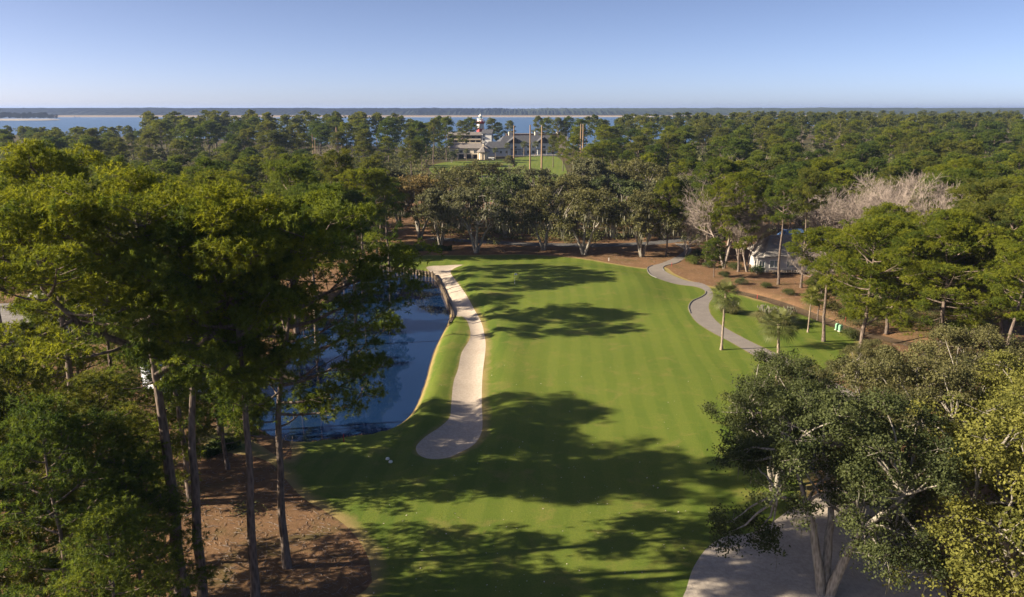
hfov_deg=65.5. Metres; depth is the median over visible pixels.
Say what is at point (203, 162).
pine tree
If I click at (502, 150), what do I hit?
club wing
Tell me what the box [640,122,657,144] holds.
pine tree
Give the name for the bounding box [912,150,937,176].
pine tree
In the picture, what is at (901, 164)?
pine tree
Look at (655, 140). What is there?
pine tree
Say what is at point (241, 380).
pine tree
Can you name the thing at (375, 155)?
pine tree
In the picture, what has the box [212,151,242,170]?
pine tree
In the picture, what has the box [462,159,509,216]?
live oak
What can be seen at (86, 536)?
pine tree
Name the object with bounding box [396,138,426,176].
pine tree
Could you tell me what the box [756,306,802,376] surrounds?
palm tree
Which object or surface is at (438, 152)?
undergrowth
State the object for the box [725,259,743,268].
shrub
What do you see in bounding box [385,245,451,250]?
hedge
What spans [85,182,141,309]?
pine tree
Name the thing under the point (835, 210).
bare tree
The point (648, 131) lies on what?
pine tree
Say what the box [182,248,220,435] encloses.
pine tree
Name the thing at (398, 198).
pine tree
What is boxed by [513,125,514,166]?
net pole
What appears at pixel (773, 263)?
window
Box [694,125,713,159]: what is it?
pine tree
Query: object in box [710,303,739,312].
pampas grass
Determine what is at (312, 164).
pine tree
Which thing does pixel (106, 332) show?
pine tree
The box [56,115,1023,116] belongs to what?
marsh
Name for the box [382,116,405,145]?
pine tree
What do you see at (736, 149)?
pine tree
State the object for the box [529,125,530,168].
net pole
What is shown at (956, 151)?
pine tree
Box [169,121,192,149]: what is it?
pine tree
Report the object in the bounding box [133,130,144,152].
pine tree
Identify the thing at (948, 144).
pine tree
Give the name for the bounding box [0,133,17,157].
pine tree
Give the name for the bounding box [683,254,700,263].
shrub
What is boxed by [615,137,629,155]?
pine tree
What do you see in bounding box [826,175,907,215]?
bare tree
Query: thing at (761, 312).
pampas grass
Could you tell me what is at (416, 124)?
pine tree
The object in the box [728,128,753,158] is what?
pine tree
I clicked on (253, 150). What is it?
pine tree
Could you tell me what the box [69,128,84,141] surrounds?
pine tree
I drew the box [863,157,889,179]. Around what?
pine tree
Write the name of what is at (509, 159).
live oak
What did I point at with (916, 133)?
pine tree
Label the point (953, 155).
pine tree
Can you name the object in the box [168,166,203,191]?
pine tree
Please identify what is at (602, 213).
live oak
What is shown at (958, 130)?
pine tree
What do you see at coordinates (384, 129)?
pine tree
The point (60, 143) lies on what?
pine tree
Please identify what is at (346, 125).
pine tree
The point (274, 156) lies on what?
pine tree
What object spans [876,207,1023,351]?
pine tree
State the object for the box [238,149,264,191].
pine tree
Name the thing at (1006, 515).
live oak
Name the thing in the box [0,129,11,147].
pine tree
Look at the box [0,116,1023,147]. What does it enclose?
water
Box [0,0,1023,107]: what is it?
sky
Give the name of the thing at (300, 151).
pine tree
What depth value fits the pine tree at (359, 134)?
429.54 m
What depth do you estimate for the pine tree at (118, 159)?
146.05 m
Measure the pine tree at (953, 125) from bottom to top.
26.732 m
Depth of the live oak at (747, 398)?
74.21 m
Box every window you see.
[759,261,764,267]
[769,260,777,267]
[786,260,795,266]
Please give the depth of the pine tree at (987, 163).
238.99 m
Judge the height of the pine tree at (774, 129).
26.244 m
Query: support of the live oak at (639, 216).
on the ground at (296, 516)
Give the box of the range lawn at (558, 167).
[429,156,566,204]
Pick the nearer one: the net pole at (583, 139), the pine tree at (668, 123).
the net pole at (583, 139)
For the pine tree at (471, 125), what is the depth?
671.13 m
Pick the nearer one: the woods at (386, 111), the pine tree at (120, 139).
the pine tree at (120, 139)
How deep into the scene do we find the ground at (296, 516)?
76.42 m
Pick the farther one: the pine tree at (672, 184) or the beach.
the beach
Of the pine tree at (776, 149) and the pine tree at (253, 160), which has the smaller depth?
the pine tree at (253, 160)
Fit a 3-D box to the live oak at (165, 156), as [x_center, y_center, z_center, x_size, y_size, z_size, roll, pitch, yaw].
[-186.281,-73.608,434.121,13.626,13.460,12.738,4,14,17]
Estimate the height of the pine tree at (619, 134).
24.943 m
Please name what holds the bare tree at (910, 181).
on the ground at (296, 516)
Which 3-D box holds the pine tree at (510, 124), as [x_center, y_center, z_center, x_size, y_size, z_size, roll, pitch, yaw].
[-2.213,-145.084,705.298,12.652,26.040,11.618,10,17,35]
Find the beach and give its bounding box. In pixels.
[578,116,728,116]
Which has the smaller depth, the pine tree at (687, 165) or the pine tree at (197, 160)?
the pine tree at (687, 165)
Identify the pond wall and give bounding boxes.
[373,264,433,277]
[433,273,453,324]
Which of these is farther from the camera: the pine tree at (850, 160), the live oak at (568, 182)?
the pine tree at (850, 160)
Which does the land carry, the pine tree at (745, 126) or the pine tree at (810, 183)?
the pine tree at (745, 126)
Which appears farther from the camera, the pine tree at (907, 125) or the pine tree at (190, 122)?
the pine tree at (190, 122)
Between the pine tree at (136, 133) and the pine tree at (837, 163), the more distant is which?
the pine tree at (136, 133)
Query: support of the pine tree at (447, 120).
on the land
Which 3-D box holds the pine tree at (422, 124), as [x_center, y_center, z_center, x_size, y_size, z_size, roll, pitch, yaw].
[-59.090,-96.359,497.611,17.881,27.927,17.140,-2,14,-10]
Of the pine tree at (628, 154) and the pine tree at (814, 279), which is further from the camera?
the pine tree at (628, 154)
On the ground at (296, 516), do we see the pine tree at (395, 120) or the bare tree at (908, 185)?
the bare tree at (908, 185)
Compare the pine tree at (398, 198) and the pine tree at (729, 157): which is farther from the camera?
the pine tree at (729, 157)
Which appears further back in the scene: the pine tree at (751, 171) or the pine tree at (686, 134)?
the pine tree at (686, 134)
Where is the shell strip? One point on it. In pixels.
(459, 430)
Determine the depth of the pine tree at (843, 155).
283.08 m
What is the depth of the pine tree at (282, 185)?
148.56 m
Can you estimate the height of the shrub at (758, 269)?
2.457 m
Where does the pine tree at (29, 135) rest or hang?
on the land
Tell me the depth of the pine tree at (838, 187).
195.56 m
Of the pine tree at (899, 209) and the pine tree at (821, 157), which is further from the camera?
the pine tree at (821, 157)
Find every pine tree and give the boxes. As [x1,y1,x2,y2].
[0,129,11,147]
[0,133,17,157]
[0,138,124,489]
[0,160,342,596]
[0,174,20,484]
[0,174,79,387]
[0,311,104,478]
[0,348,127,596]
[0,390,154,596]
[0,392,71,596]
[9,289,151,449]
[23,127,40,143]
[25,132,40,139]
[27,132,57,148]
[32,135,73,151]
[34,368,203,549]
[37,409,191,596]
[44,128,65,138]
[44,490,198,596]
[48,446,232,596]
[51,239,128,414]
[61,135,74,148]
[67,135,112,154]
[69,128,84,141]
[80,127,101,150]
[80,151,111,183]
[85,154,134,245]
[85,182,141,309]
[87,310,225,486]
[88,197,287,596]
[100,300,203,502]
[101,132,115,140]
[101,138,133,158]
[109,137,124,152]
[115,357,221,434]
[123,132,139,160]
[130,212,310,596]
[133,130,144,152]
[134,147,158,168]
[135,130,164,160]
[143,159,185,191]
[145,120,172,157]
[155,298,269,469]
[156,119,177,154]
[166,139,196,165]
[167,154,191,176]
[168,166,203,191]
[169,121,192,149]
[176,117,201,148]
[177,168,254,206]
[181,127,205,160]
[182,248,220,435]
[183,155,240,189]
[191,155,210,167]
[195,120,226,154]
[198,151,213,159]
[200,180,442,569]
[202,120,221,154]
[212,143,241,160]
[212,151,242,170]
[214,159,233,174]
[220,133,244,154]
[224,121,254,150]
[227,164,262,198]
[231,154,269,187]
[235,127,259,152]
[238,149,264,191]
[243,147,262,165]
[244,116,266,151]
[253,129,295,153]
[253,159,321,333]
[254,120,280,157]
[261,145,290,159]
[263,159,316,196]
[264,153,313,274]
[268,153,281,172]
[281,123,304,149]
[284,182,340,342]
[290,148,316,160]
[291,132,313,151]
[302,153,319,170]
[306,120,328,151]
[307,123,333,155]
[307,159,324,171]
[309,170,328,183]
[313,148,366,288]
[325,116,343,146]
[326,131,349,152]
[333,166,396,292]
[337,189,387,323]
[338,122,356,156]
[351,140,375,166]
[352,118,369,138]
[352,123,375,148]
[352,129,378,157]
[356,156,388,230]
[363,177,410,271]
[363,183,388,250]
[369,153,385,167]
[373,119,400,161]
[374,136,397,162]
[379,173,407,240]
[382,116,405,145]
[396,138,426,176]
[401,122,415,155]
[404,122,430,139]
[408,120,429,164]
[414,135,432,173]
[424,121,436,157]
[426,117,443,162]
[432,115,446,157]
[436,116,455,160]
[455,120,470,142]
[463,117,479,131]
[485,117,500,140]
[493,123,504,138]
[504,120,515,134]
[531,116,545,132]
[538,117,552,134]
[546,135,558,166]
[549,117,568,151]
[554,135,570,170]
[562,116,574,151]
[562,135,582,171]
[570,118,587,152]
[570,127,590,157]
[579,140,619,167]
[592,124,618,157]
[603,138,621,165]
[604,126,622,164]
[611,124,623,139]
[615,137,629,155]
[617,150,638,168]
[619,135,652,167]
[624,128,649,156]
[638,153,660,185]
[639,144,671,171]
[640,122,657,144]
[640,128,654,152]
[647,176,694,255]
[652,138,671,162]
[654,133,683,172]
[658,125,678,165]
[661,121,679,134]
[667,144,690,175]
[668,158,705,180]
[670,129,697,168]
[673,143,702,174]
[677,125,701,151]
[679,156,702,175]
[683,156,749,242]
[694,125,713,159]
[696,189,721,262]
[697,118,715,151]
[699,237,727,276]
[701,134,732,160]
[701,171,773,271]
[703,136,723,161]
[712,127,730,147]
[714,127,733,146]
[718,137,752,160]
[720,119,735,132]
[723,155,736,161]
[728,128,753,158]
[730,138,758,160]
[733,160,753,171]
[733,167,758,183]
[735,124,754,139]
[743,170,770,243]
[746,155,770,179]
[749,149,768,158]
[751,125,773,150]
[756,119,775,152]
[758,126,784,150]
[758,158,785,184]
[760,135,780,154]
[762,177,806,284]
[763,178,794,233]
[764,143,793,178]
[765,137,792,158]
[765,160,822,228]
[768,122,794,139]
[773,117,791,138]
[774,162,807,228]
[779,142,802,165]
[781,225,859,341]
[783,128,806,160]
[788,166,831,287]
[790,181,850,226]
[791,142,804,160]
[793,157,804,183]
[801,149,833,161]
[801,271,838,320]
[806,156,828,170]
[807,157,837,182]
[807,213,960,352]
[811,122,829,145]
[812,123,835,150]
[823,156,844,195]
[824,167,863,216]
[831,149,859,161]
[831,248,876,309]
[832,135,859,155]
[832,161,877,200]
[833,145,865,161]
[834,151,858,164]
[840,202,924,308]
[841,123,859,145]
[841,158,867,182]
[843,213,934,333]
[846,119,865,141]
[846,132,866,144]
[853,141,884,169]
[855,179,876,202]
[857,175,915,206]
[863,127,881,142]
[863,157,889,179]
[867,135,893,163]
[875,125,904,156]
[875,165,906,179]
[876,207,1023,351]
[876,254,928,317]
[877,127,902,161]
[886,159,918,183]
[889,152,917,178]
[892,137,912,156]
[896,158,916,178]
[897,120,919,149]
[903,130,932,148]
[905,196,953,255]
[906,137,938,154]
[907,158,931,182]
[908,155,942,183]
[909,167,1000,213]
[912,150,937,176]
[916,157,1000,198]
[918,123,937,133]
[922,131,941,147]
[924,135,945,152]
[931,192,1023,368]
[933,139,959,159]
[935,244,1002,333]
[936,132,958,151]
[936,150,962,165]
[938,151,974,163]
[942,121,962,147]
[944,176,1023,348]
[945,127,973,140]
[950,141,981,157]
[953,131,983,149]
[963,139,987,158]
[972,120,1002,156]
[973,164,1023,179]
[975,129,1012,157]
[976,161,1003,170]
[976,175,1023,243]
[977,239,1023,344]
[979,153,1022,179]
[984,150,1021,169]
[991,195,1023,285]
[992,143,1017,153]
[994,121,1006,142]
[997,166,1023,176]
[1002,153,1023,174]
[1006,118,1023,140]
[1008,124,1023,149]
[1011,134,1023,153]
[1015,140,1023,168]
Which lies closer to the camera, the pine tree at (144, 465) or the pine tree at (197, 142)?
the pine tree at (144, 465)
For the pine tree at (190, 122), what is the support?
on the land
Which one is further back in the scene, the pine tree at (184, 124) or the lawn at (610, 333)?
the pine tree at (184, 124)
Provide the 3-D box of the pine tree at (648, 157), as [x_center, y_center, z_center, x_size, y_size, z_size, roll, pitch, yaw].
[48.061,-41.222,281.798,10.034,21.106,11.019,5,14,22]
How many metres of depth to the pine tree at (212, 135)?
570.02 m
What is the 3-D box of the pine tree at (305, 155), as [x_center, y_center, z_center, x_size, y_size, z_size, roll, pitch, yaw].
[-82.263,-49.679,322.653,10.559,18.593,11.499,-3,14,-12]
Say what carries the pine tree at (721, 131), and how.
on the land
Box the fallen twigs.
[178,246,901,596]
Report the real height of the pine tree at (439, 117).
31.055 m
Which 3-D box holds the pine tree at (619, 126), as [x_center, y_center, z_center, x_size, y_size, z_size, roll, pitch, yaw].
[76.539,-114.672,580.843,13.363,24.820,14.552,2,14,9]
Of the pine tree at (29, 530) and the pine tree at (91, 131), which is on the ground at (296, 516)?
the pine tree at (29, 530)
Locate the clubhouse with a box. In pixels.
[498,132,556,155]
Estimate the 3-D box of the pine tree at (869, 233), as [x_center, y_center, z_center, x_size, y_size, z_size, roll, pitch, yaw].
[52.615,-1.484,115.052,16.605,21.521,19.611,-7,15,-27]
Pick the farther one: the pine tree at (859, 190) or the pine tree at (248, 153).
the pine tree at (248, 153)
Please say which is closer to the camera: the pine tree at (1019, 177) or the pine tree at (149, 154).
the pine tree at (1019, 177)
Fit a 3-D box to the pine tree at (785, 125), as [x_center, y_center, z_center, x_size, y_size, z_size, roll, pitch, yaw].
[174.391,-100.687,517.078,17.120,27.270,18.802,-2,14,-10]
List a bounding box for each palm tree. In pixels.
[520,141,528,146]
[531,140,540,155]
[708,277,744,349]
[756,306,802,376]
[800,285,823,332]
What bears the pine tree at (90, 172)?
on the land
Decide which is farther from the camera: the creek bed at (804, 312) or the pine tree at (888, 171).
the pine tree at (888, 171)
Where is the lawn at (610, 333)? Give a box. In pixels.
[198,254,859,596]
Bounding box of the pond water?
[253,270,448,441]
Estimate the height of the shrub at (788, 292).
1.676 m
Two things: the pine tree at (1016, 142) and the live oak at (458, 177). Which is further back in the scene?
the pine tree at (1016, 142)
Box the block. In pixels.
[505,131,567,150]
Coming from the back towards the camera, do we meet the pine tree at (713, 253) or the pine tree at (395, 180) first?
the pine tree at (395, 180)
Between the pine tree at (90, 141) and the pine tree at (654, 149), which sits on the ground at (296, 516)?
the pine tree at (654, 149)
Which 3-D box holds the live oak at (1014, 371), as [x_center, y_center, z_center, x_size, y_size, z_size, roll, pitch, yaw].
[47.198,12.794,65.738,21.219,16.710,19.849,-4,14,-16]
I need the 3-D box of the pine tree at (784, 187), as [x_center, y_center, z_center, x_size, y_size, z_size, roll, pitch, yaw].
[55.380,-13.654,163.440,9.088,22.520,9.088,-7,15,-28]
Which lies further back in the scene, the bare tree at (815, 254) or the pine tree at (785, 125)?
the pine tree at (785, 125)
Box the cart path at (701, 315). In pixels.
[648,243,854,400]
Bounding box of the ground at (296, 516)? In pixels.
[0,200,1023,596]
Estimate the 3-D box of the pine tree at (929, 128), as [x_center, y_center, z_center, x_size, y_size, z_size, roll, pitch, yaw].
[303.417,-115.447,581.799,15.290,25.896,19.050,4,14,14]
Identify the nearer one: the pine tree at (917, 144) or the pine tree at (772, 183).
the pine tree at (772, 183)
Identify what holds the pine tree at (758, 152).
on the ground at (296, 516)
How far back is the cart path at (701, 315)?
145.82 m
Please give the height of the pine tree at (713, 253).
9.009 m
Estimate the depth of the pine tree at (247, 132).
422.56 m
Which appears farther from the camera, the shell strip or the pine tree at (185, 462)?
the shell strip
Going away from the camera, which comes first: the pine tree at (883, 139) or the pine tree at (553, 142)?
the pine tree at (883, 139)
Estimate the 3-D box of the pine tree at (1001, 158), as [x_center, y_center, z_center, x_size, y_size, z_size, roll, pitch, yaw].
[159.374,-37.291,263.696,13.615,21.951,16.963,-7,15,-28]
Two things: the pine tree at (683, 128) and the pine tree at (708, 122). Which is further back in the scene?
the pine tree at (708, 122)
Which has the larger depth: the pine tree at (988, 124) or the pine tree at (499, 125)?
the pine tree at (499, 125)
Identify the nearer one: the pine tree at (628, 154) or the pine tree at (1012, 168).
the pine tree at (1012, 168)
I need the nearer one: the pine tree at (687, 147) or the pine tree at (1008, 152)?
the pine tree at (1008, 152)
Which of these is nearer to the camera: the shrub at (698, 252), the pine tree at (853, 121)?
the shrub at (698, 252)
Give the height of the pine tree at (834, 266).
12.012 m
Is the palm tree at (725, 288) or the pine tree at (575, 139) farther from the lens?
the pine tree at (575, 139)
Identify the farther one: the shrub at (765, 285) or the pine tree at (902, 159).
the pine tree at (902, 159)
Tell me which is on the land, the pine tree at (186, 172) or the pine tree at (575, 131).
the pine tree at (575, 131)
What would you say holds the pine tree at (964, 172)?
on the ground at (296, 516)
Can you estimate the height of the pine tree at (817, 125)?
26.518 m
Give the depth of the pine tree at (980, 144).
353.39 m
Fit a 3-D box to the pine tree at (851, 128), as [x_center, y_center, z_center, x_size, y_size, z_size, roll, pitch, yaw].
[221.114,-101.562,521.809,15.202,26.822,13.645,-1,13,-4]
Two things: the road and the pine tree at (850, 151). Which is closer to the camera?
the road
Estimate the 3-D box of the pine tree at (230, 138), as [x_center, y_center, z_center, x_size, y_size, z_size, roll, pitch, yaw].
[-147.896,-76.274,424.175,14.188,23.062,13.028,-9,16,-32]
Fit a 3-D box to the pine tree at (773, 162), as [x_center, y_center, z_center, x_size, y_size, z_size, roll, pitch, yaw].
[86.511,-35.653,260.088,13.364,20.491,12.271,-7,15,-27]
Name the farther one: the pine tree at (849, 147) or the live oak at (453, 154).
the live oak at (453, 154)
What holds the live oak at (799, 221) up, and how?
on the ground at (296, 516)
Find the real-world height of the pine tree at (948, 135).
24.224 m
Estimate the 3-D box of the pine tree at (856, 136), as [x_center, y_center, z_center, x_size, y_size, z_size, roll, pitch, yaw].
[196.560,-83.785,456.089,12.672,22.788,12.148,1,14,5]
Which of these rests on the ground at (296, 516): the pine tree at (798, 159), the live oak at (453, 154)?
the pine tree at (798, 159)
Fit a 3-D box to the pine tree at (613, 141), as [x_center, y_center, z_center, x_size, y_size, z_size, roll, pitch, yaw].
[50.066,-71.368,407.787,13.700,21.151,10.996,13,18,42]
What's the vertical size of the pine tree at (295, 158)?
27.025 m
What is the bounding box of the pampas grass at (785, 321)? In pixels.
[774,309,797,325]
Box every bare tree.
[315,143,350,156]
[671,211,718,255]
[678,183,787,267]
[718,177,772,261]
[729,203,772,271]
[777,184,873,269]
[787,250,840,298]
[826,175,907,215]
[838,179,937,232]
[847,173,968,255]
[848,178,918,219]
[854,168,937,203]
[867,172,938,201]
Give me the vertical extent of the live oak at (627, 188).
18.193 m
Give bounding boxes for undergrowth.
[0,140,1023,518]
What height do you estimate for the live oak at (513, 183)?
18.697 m
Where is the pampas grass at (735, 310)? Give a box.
[725,301,744,314]
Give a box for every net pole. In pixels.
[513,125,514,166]
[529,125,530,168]
[541,125,542,168]
[582,124,583,157]
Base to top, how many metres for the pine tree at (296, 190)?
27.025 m
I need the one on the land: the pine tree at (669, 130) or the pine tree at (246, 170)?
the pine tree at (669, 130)
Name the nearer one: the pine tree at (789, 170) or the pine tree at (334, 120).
the pine tree at (789, 170)
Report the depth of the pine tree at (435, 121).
526.58 m
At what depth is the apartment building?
656.17 m
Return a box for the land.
[1,124,1019,262]
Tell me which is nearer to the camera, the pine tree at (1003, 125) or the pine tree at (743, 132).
the pine tree at (743, 132)
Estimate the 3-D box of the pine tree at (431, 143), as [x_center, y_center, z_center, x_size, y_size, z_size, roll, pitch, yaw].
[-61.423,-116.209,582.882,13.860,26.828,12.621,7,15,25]
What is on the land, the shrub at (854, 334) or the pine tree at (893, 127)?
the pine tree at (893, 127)
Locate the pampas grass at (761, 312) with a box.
[747,304,767,322]
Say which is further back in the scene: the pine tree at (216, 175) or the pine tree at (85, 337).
the pine tree at (216, 175)
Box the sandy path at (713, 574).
[683,487,947,596]
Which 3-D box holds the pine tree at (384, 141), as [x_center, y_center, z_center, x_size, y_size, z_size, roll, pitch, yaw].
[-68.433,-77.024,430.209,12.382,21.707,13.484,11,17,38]
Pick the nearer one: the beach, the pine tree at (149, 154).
the pine tree at (149, 154)
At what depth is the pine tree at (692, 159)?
287.45 m
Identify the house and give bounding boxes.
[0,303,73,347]
[141,364,208,392]
[747,233,832,274]
[777,229,803,234]
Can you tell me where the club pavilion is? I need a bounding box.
[449,143,490,158]
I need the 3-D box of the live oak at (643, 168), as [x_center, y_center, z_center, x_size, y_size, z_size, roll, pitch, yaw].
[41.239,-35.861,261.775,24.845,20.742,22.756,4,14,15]
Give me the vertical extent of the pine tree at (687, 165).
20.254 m
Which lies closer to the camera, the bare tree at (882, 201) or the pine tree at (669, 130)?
the bare tree at (882, 201)
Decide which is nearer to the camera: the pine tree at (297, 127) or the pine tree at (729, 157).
the pine tree at (729, 157)
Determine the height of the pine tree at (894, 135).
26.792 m
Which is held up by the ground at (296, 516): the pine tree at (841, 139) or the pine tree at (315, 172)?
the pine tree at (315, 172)
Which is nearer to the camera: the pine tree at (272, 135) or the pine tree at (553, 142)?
the pine tree at (272, 135)
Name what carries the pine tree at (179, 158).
on the land
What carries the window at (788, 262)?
in the house at (764, 255)
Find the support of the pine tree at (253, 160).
on the ground at (296, 516)
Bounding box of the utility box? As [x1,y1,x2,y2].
[838,325,842,331]
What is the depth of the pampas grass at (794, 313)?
137.62 m
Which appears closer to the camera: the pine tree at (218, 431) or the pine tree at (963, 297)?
the pine tree at (218, 431)
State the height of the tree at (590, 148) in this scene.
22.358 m
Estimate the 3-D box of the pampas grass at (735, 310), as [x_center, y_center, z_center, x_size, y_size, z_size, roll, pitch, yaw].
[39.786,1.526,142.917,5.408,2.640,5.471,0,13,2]
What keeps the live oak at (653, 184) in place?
on the ground at (296, 516)
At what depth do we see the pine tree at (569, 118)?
662.41 m
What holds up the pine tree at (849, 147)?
on the land
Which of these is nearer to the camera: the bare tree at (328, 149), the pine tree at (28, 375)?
the pine tree at (28, 375)
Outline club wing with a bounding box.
[485,141,510,155]
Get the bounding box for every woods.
[0,107,1023,114]
[2,109,1023,154]
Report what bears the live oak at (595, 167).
on the ground at (296, 516)
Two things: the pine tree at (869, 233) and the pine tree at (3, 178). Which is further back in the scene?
the pine tree at (869, 233)
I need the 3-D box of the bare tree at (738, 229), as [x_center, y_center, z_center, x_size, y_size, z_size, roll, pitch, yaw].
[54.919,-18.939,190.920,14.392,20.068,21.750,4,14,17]
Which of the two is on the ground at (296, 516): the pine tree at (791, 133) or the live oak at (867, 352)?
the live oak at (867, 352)
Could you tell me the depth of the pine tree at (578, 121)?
579.21 m
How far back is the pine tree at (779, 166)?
241.23 m
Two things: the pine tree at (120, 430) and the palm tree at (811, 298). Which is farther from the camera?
the palm tree at (811, 298)
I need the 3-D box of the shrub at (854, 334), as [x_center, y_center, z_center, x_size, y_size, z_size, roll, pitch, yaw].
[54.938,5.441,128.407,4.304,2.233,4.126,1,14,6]
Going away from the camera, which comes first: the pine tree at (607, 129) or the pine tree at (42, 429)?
the pine tree at (42, 429)
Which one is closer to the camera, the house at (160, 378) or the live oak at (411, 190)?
the house at (160, 378)
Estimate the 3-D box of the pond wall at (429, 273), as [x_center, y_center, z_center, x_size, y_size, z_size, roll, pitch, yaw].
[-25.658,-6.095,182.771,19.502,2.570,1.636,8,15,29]
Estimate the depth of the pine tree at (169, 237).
50.02 m
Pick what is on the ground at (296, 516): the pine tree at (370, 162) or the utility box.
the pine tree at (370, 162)
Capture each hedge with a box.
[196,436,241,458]
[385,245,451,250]
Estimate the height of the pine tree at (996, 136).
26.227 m
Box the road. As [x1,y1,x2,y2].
[426,231,719,246]
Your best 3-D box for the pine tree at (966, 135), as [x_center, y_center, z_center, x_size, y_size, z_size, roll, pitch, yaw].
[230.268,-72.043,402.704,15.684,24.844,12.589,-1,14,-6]
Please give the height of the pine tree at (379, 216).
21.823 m
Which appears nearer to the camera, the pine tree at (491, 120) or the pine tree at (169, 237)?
the pine tree at (169, 237)
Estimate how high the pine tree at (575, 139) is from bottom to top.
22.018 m
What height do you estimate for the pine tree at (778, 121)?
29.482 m
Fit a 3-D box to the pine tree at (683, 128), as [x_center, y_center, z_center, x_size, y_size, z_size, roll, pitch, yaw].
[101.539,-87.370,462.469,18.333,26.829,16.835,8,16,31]
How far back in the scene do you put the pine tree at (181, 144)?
372.22 m
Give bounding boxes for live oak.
[157,151,174,161]
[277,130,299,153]
[378,162,394,167]
[385,165,410,224]
[388,172,442,237]
[411,187,466,244]
[426,185,519,252]
[428,164,488,229]
[446,151,456,162]
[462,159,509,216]
[468,173,533,237]
[498,165,562,215]
[503,155,517,167]
[507,186,578,249]
[532,172,603,229]
[544,186,623,254]
[559,157,622,218]
[577,174,652,237]
[607,157,672,199]
[607,165,628,169]
[612,189,688,256]
[641,175,698,239]
[663,176,711,227]
[697,345,855,491]
[706,374,984,596]
[757,194,789,232]
[765,363,832,411]
[793,210,841,228]
[804,340,1009,513]
[821,338,899,397]
[879,381,1023,596]
[895,319,1023,420]
[939,344,1023,498]
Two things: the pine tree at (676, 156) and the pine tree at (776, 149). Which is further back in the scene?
the pine tree at (676, 156)
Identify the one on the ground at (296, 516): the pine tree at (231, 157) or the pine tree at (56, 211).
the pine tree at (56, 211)
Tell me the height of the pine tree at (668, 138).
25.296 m
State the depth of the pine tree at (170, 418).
81.66 m
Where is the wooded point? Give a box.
[0,112,58,118]
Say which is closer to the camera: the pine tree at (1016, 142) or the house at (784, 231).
the house at (784, 231)
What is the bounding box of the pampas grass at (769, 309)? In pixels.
[756,306,787,324]
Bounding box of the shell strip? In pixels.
[416,265,485,458]
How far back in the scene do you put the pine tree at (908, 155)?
294.96 m
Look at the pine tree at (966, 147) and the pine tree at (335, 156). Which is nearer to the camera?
the pine tree at (335, 156)
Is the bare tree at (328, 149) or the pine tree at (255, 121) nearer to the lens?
the bare tree at (328, 149)
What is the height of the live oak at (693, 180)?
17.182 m
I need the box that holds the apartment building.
[447,129,492,151]
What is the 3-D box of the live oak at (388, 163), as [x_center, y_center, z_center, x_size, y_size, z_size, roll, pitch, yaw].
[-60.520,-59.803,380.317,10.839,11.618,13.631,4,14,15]
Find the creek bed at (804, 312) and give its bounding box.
[733,291,932,349]
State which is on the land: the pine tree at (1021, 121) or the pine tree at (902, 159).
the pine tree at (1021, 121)
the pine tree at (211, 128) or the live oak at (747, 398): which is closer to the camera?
the live oak at (747, 398)
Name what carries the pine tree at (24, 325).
on the ground at (296, 516)
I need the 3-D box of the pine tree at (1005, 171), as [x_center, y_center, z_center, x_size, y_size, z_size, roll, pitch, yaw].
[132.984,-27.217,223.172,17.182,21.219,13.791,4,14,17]
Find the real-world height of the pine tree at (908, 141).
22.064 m
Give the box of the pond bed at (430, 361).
[253,278,449,434]
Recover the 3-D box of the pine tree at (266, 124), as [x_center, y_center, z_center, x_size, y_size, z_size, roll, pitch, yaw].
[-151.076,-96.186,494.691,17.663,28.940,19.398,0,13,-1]
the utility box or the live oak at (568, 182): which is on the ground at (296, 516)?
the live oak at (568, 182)
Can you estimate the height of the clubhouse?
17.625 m
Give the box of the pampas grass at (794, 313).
[784,306,801,319]
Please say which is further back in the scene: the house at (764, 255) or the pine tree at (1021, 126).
the pine tree at (1021, 126)
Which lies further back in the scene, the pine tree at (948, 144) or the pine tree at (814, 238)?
the pine tree at (948, 144)
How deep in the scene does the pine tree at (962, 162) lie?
186.05 m
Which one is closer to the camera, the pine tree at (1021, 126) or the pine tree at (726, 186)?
the pine tree at (726, 186)
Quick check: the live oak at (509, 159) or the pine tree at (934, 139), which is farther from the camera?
the live oak at (509, 159)
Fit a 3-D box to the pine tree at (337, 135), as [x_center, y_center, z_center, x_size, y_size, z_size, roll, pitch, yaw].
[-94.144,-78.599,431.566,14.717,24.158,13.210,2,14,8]
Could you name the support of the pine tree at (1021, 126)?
on the land
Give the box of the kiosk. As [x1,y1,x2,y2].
[477,144,493,159]
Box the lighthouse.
[477,114,484,131]
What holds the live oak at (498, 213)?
on the ground at (296, 516)
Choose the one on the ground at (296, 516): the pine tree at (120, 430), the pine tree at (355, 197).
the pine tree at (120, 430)
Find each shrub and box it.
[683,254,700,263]
[692,248,703,255]
[702,262,713,267]
[718,269,729,276]
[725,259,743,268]
[733,277,749,284]
[748,264,765,274]
[758,282,771,287]
[781,288,799,294]
[823,300,842,310]
[838,325,865,340]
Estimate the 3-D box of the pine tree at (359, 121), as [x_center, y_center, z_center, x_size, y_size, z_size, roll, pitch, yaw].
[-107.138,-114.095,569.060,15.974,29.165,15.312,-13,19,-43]
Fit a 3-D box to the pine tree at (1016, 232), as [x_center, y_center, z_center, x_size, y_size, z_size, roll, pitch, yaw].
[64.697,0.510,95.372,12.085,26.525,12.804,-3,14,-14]

